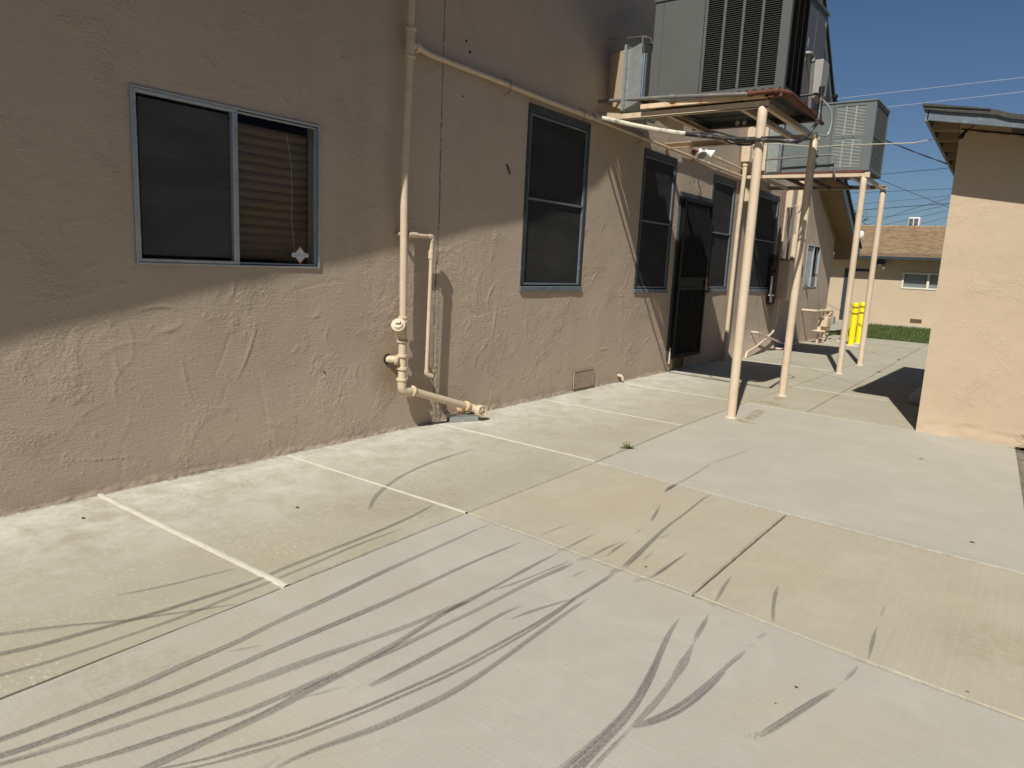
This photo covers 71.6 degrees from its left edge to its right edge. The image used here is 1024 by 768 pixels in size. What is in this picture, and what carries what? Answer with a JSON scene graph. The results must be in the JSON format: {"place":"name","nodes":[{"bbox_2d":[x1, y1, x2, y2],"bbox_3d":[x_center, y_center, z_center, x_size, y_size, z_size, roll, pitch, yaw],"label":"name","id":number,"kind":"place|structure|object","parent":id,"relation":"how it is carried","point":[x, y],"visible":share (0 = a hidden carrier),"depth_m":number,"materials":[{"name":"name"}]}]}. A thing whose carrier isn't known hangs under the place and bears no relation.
{"place":"outdoors","nodes":[
{"label":"outdoors","id":0,"kind":"place"},
{"bbox_2d":[0,335,1023,767],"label":"concrete paving","id":1,"kind":"structure","parent":0,"point":[810,553],"depth_m":3.02,"materials":[{"name":"beige concrete"}]},
{"bbox_2d":[0,0,861,515],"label":"building","id":2,"kind":"structure","parent":1,"relation":"on","point":[198,236],"depth_m":4.94,"materials":[{"name":"beige paint"}]},
{"bbox_2d":[129,84,319,267],"bbox_3d":[-1.852,-1.233,4.489,0.412,1.550,1.848,10,12,36],"label":"window","id":3,"kind":"structure","parent":2,"relation":"in","point":[215,184],"depth_m":4.31,"materials":[{"name":"metal"}]},
{"bbox_2d":[397,232,433,378],"bbox_3d":[-0.749,-0.606,5.651,0.368,1.172,0.105,-5,13,-39],"label":"vent pipe","id":4,"kind":"object","parent":2,"relation":"attached to","point":[430,237],"visible":0.94,"depth_m":5.72,"materials":[{"name":"beige metal"}]},
{"bbox_2d":[384,0,486,416],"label":"drain stack","id":5,"kind":"object","parent":2,"relation":"attached to","point":[401,321],"visible":1,"depth_m":5.42,"materials":[{"name":"beige paint"}]},
{"bbox_2d":[519,102,590,291],"bbox_3d":[0.414,-1.811,7.166,0.118,1.735,1.128,10,12,36],"label":"window","id":6,"kind":"structure","parent":2,"relation":"in","point":[558,144],"depth_m":7.12,"materials":[{"name":"black glass"}]},
{"bbox_2d":[420,46,748,179],"bbox_3d":[1.496,-2.851,8.216,0.110,0.201,7.385,10,12,36],"label":"gas pipe","id":7,"kind":"object","parent":2,"relation":"attached to","point":[447,61],"visible":0.94,"depth_m":6.62,"materials":[{"name":"beige metal"}]},
{"bbox_2d":[607,35,684,130],"bbox_3d":[1.444,-3.138,7.508,0.800,0.959,0.885,10,12,36],"label":"air duct","id":8,"kind":"object","parent":2,"relation":"attached to","point":[630,72],"visible":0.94,"depth_m":7.19,"materials":[{"name":"grey metal"}]},
{"bbox_2d":[633,148,677,292],"bbox_3d":[1.781,-2.017,8.971,0.118,1.718,0.945,10,12,36],"label":"window","id":9,"kind":"structure","parent":2,"relation":"in","point":[659,169],"depth_m":8.95,"materials":[{"name":"black glass"}]},
{"bbox_2d":[665,191,713,363],"bbox_3d":[2.505,-1.464,9.957,0.230,2.293,1.062,10,12,36],"label":"door","id":10,"kind":"structure","parent":2,"relation":"in","point":[695,212],"depth_m":9.85,"materials":[{"name":"black metal"}]},
{"bbox_2d":[691,147,714,158],"bbox_3d":[2.519,-3.045,9.386,0.274,0.169,0.327,10,12,36],"label":"floodlight","id":11,"kind":"object","parent":2,"relation":"attached to","point":[701,154],"visible":0.99,"depth_m":9.36,"materials":[{"name":"white metal"}]},
{"bbox_2d":[690,147,750,173],"bbox_3d":[3.056,-3.214,10.256,0.044,0.072,2.900,10,12,36],"label":"conduit","id":12,"kind":"object","parent":2,"relation":"attached to","point":[724,161],"visible":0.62,"depth_m":10.30,"materials":[{"name":"beige metal"}]},
{"bbox_2d":[706,174,736,291],"bbox_3d":[3.096,-2.237,10.703,0.118,1.687,0.935,10,12,36],"label":"window","id":13,"kind":"structure","parent":2,"relation":"in","point":[724,189],"depth_m":10.73,"materials":[{"name":"black glass"}]},
{"bbox_2d":[723,145,752,361],"bbox_3d":[3.477,-1.992,11.041,0.133,3.342,0.233,10,12,36],"label":"downpipe","id":14,"kind":"object","parent":2,"relation":"attached to","point":[746,154],"visible":0.91,"depth_m":10.96,"materials":[{"name":"beige paint"}]},
{"bbox_2d":[739,182,749,202],"bbox_3d":[3.708,-3.005,11.116,0.192,0.308,0.300,10,12,36],"label":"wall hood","id":15,"kind":"object","parent":2,"relation":"attached to","point":[746,194],"depth_m":11.02,"materials":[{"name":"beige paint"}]},
{"bbox_2d":[744,298,779,357],"bbox_3d":[4.423,-1.001,12.498,0.058,0.980,1.753,9,12,34],"label":"water pipe","id":16,"kind":"object","parent":2,"relation":"attached to","point":[764,339],"visible":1,"depth_m":12.93,"materials":[{"name":"beige metal"}]},
{"bbox_2d":[749,190,779,291],"bbox_3d":[4.353,-2.450,12.359,0.118,1.685,1.165,10,12,36],"label":"window","id":17,"kind":"structure","parent":2,"relation":"in","point":[768,203],"depth_m":12.34,"materials":[{"name":"black glass"}]},
{"bbox_2d":[747,124,785,180],"bbox_3d":[4.061,-3.659,11.131,0.570,0.835,0.750,10,12,36],"label":"air duct","id":18,"kind":"object","parent":2,"relation":"attached to","point":[771,150],"visible":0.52,"depth_m":10.80,"materials":[{"name":"metal"}]},
{"bbox_2d":[768,276,773,301],"bbox_3d":[4.649,-1.698,12.731,0.052,0.465,0.251,10,12,36],"label":"plastic pipe stub","id":19,"kind":"object","parent":2,"relation":"attached to","point":[770,294],"visible":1,"depth_m":12.70,"materials":[{"name":"grey plastic"}]},
{"bbox_2d":[766,251,778,304],"bbox_3d":[4.766,-1.918,12.883,0.095,0.952,0.383,10,12,36],"label":"rotten board","id":20,"kind":"object","parent":2,"relation":"attached to","point":[774,264],"visible":0.84,"depth_m":12.78,"materials":[{"name":"brown wood"}]},
{"bbox_2d":[751,331,799,349],"bbox_3d":[4.829,-0.819,13.098,0.229,0.390,1.928,12,13,43],"label":"cross pipe","id":21,"kind":"object","parent":2,"relation":"attached to","point":[764,335],"visible":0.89,"depth_m":13.16,"materials":[{"name":"beige metal"}]},
{"bbox_2d":[775,191,795,299],"bbox_3d":[5.210,-2.560,13.237,0.222,1.965,0.610,10,12,36],"label":"meter cabinet","id":22,"kind":"object","parent":2,"relation":"attached to","point":[785,277],"visible":0.73,"depth_m":13.12,"materials":[{"name":"beige metal"}]},
{"bbox_2d":[790,181,804,259],"bbox_3d":[5.329,-3.633,13.153,0.328,2.613,0.145,-7,14,-43],"label":"service mast","id":23,"kind":"object","parent":22,"relation":"on","point":[798,205],"visible":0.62,"depth_m":13.29,"materials":[{"name":"beige metal"}]},
{"bbox_2d":[777,190,794,259],"bbox_3d":[4.931,-2.869,12.845,0.135,1.251,0.320,10,12,36],"label":"conduit bundle","id":24,"kind":"object","parent":2,"relation":"attached to","point":[787,199],"visible":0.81,"depth_m":12.82,"materials":[{"name":"beige paint"}]},
{"bbox_2d":[803,245,820,286],"bbox_3d":[6.266,-2.478,14.968,0.134,0.857,0.993,10,12,36],"label":"window","id":25,"kind":"structure","parent":2,"relation":"in","point":[813,254],"depth_m":14.94,"materials":[{"name":"metal"}]},
{"bbox_2d":[764,138,934,146],"bbox_3d":[3.754,-2.995,8.808,0.133,0.671,4.697,2,10,-3],"label":"strung cable","id":26,"kind":"object","parent":2,"relation":"attached to","point":[857,144],"visible":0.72,"depth_m":7.68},
{"bbox_2d":[886,140,946,164],"bbox_3d":[6.723,-3.999,12.036,3.498,1.549,0.028,10,12,36],"label":"overhead wire","id":27,"kind":"object","parent":2,"relation":"attached to","point":[917,153],"visible":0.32,"depth_m":11.95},
{"bbox_2d":[0,456,874,766],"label":"tyre marks","id":28,"kind":"object","parent":1,"relation":"on","point":[408,668],"visible":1,"depth_m":2.40,"materials":[{"name":"grey rubber"}]},
{"bbox_2d":[446,413,477,422],"bbox_3d":[-0.432,0.296,6.216,0.279,0.059,0.081,-2,11,-28],"label":"metal box","id":29,"kind":"object","parent":1,"relation":"on","point":[462,417],"visible":0.96,"depth_m":6.18,"materials":[{"name":"metal"}]},
{"bbox_2d":[97,360,909,588],"bbox_3d":[1.918,0.325,6.892,3.226,0.019,9.806,10,12,36],"label":"joint sealant","id":30,"kind":"object","parent":1,"relation":"on","point":[251,568],"visible":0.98,"depth_m":3.77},
{"bbox_2d":[622,442,633,448],"bbox_3d":[0.897,0.480,5.556,0.123,0.051,0.110,-2,11,-27],"label":"weed","id":31,"kind":"object","parent":1,"relation":"on","point":[627,447],"visible":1,"depth_m":5.56,"materials":[{"name":"green plant"}]},
{"bbox_2d":[599,89,821,418],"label":"steel platform","id":32,"kind":"structure","parent":1,"relation":"on","point":[763,107],"depth_m":6.87,"materials":[{"name":"beige metal"}]},
{"bbox_2d":[598,87,823,125],"bbox_3d":[1.959,-2.729,6.841,2.303,0.214,1.105,4,10,8],"label":"condensate pipe","id":33,"kind":"object","parent":32,"relation":"on","point":[794,97],"visible":1,"depth_m":6.64,"materials":[{"name":"beige metal"}]},
{"bbox_2d":[691,130,783,145],"bbox_3d":[1.992,-2.467,7.091,0.650,0.343,1.707,1,10,-8],"label":"black cable","id":34,"kind":"object","parent":32,"relation":"hanging from","point":[722,133],"visible":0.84,"depth_m":6.61,"materials":[{"name":"plastic"}]},
{"bbox_2d":[649,0,829,129],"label":"air conditioner","id":35,"kind":"object","parent":32,"relation":"on","point":[711,46],"visible":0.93,"depth_m":6.68,"materials":[{"name":"grey paint"}]},
{"bbox_2d":[593,86,824,143],"bbox_3d":[1.885,-2.607,7.082,2.149,0.631,0.766,10,12,36],"label":"insulated line","id":36,"kind":"object","parent":35,"relation":"attached to","point":[727,138],"visible":0.98,"depth_m":6.71,"materials":[{"name":"white plastic"}]},
{"bbox_2d":[812,99,832,136],"bbox_3d":[3.032,-2.605,6.952,0.227,0.360,0.064,0,10,-15],"label":"flexible conduit","id":37,"kind":"object","parent":35,"relation":"attached to","point":[831,122],"visible":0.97,"depth_m":6.95,"materials":[{"name":"grey metal"}]},
{"bbox_2d":[746,170,887,373],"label":"steel platform","id":38,"kind":"structure","parent":1,"relation":"on","point":[863,186],"depth_m":10.62,"materials":[{"name":"beige metal"}]},
{"bbox_2d":[765,151,836,179],"bbox_3d":[4.221,-3.197,10.422,1.026,0.410,0.092,9,12,32],"label":"pipe","id":39,"kind":"object","parent":38,"relation":"on","point":[817,155],"visible":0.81,"depth_m":10.24,"materials":[{"name":"black metal"}]},
{"bbox_2d":[781,98,890,180],"bbox_3d":[4.827,-3.605,10.617,1.234,0.972,0.918,10,12,36],"label":"air conditioner","id":40,"kind":"object","parent":38,"relation":"on","point":[865,121],"visible":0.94,"depth_m":10.18,"materials":[{"name":"grey paint"}]},
{"bbox_2d":[802,309,835,342],"bbox_3d":[6.708,-1.258,15.289,0.364,0.723,1.652,12,14,44],"label":"gas meter","id":41,"kind":"object","parent":1,"relation":"on","point":[826,320],"visible":1,"depth_m":15.31,"materials":[{"name":"beige paint"}]},
{"bbox_2d":[836,301,851,341],"bbox_3d":[7.430,-1.394,15.769,0.337,0.894,0.340,10,12,36],"label":"bollard","id":42,"kind":"object","parent":1,"relation":"on","point":[848,324],"visible":0.23,"depth_m":15.72,"materials":[{"name":"yellow plastic"}]},
{"bbox_2d":[846,303,858,345],"bbox_3d":[7.169,-1.259,14.912,0.337,0.894,0.340,10,12,36],"label":"bollard","id":43,"kind":"object","parent":1,"relation":"on","point":[853,323],"visible":0.96,"depth_m":14.87,"materials":[{"name":"yellow plastic"}]},
{"bbox_2d":[854,302,864,343],"bbox_3d":[7.569,-1.327,15.420,0.337,0.894,0.340,10,12,36],"label":"bollard","id":44,"kind":"object","parent":1,"relation":"on","point":[859,322],"visible":0.69,"depth_m":15.38,"materials":[{"name":"yellow plastic"}]},
{"bbox_2d":[907,387,921,404],"bbox_3d":[4.857,0.133,8.335,0.290,0.170,0.550,10,12,36],"label":"splash block","id":45,"kind":"object","parent":1,"relation":"on","point":[915,398],"depth_m":8.17,"materials":[{"name":"grey concrete"}]},
{"bbox_2d":[916,103,1023,447],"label":"side building","id":46,"kind":"structure","parent":1,"relation":"on","point":[973,385],"depth_m":6.30,"materials":[{"name":"beige paint"}]},
{"bbox_2d":[958,125,974,138],"bbox_3d":[3.891,-2.165,6.104,0.110,0.130,0.183,4,10,7],"label":"eave camera","id":47,"kind":"object","parent":46,"relation":"attached to","point":[961,135],"visible":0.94,"depth_m":6.09,"materials":[{"name":"black metal"}]},
{"bbox_2d":[831,94,838,101],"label":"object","id":48,"kind":"object","parent":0,"point":[834,97],"visible":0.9,"depth_m":11.58,"materials":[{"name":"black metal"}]},
{"bbox_2d":[826,323,930,343],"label":"lawn grass","id":49,"kind":"structure","parent":0,"point":[901,333],"depth_m":18.40,"materials":[{"name":"green plant"}]},
{"bbox_2d":[826,319,930,332],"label":"footpath","id":50,"kind":"structure","parent":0,"point":[837,325],"depth_m":21.75,"materials":[{"name":"concrete"}]},
{"bbox_2d":[826,225,945,326],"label":"building","id":51,"kind":"structure","parent":0,"point":[906,281],"depth_m":22.64,"materials":[{"name":"paint"}]},
{"bbox_2d":[850,271,868,320],"bbox_3d":[11.297,-2.863,23.194,0.680,1.610,0.040,10,12,36],"label":"door","id":52,"kind":"structure","parent":51,"relation":"in","point":[861,278],"depth_m":23.11,"materials":[{"name":"beige paint"}]},
{"bbox_2d":[908,217,921,225],"bbox_3d":[14.085,-5.627,24.843,0.350,0.380,0.420,10,12,36],"label":"rooftop cooler","id":53,"kind":"object","parent":51,"relation":"on","point":[914,221],"visible":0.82,"depth_m":24.68,"materials":[{"name":"white metal"}]},
{"bbox_2d":[901,272,938,289],"bbox_3d":[12.900,-3.164,21.943,1.500,0.505,0.115,10,12,36],"label":"window","id":54,"kind":"structure","parent":51,"relation":"in","point":[924,281],"depth_m":22.11,"materials":[{"name":"grey glass"}]},
{"bbox_2d":[853,196,945,204],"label":"overhead wire","id":55,"kind":"object","parent":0,"point":[900,200],"visible":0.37,"depth_m":52.24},
{"bbox_2d":[854,203,949,210],"bbox_3d":[21.455,-9.776,39.223,16.262,1.292,0.034,10,12,36],"label":"overhead wire","id":56,"kind":"object","parent":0,"point":[906,206],"visible":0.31,"depth_m":38.98,"materials":[{"name":"black metal"}]},
{"bbox_2d":[868,197,950,224],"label":"overhead wire","id":57,"kind":"object","parent":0,"point":[911,209],"visible":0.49,"depth_m":41.52,"materials":[{"name":"black metal"}]},
{"bbox_2d":[878,179,948,207],"bbox_3d":[10.713,-5.096,18.962,5.915,2.562,0.013,10,12,36],"label":"overhead wire","id":58,"kind":"object","parent":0,"point":[913,193],"visible":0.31,"depth_m":18.95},
{"bbox_2d":[881,168,945,174],"bbox_3d":[14.610,-7.719,25.752,7.892,0.557,0.026,10,12,36],"label":"overhead wire","id":59,"kind":"object","parent":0,"point":[913,171],"visible":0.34,"depth_m":25.72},
{"bbox_2d":[826,0,1023,225],"label":"sky","id":60,"kind":"structure","parent":0,"point":[878,46],"materials":[{"name":"blue"}]},
{"bbox_2d":[837,77,1023,98],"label":"overhead wire","id":61,"kind":"object","parent":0,"point":[933,87],"visible":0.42,"depth_m":33.47,"materials":[{"name":"grey metal"}]},
{"bbox_2d":[889,91,1023,106],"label":"overhead wire","id":62,"kind":"object","parent":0,"point":[955,99],"visible":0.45,"depth_m":33.05,"materials":[{"name":"grey metal"}]},
{"bbox_2d":[1016,448,1023,503],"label":"soil shoulder","id":63,"kind":"object","parent":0,"point":[1020,456],"depth_m":5.72}
]}

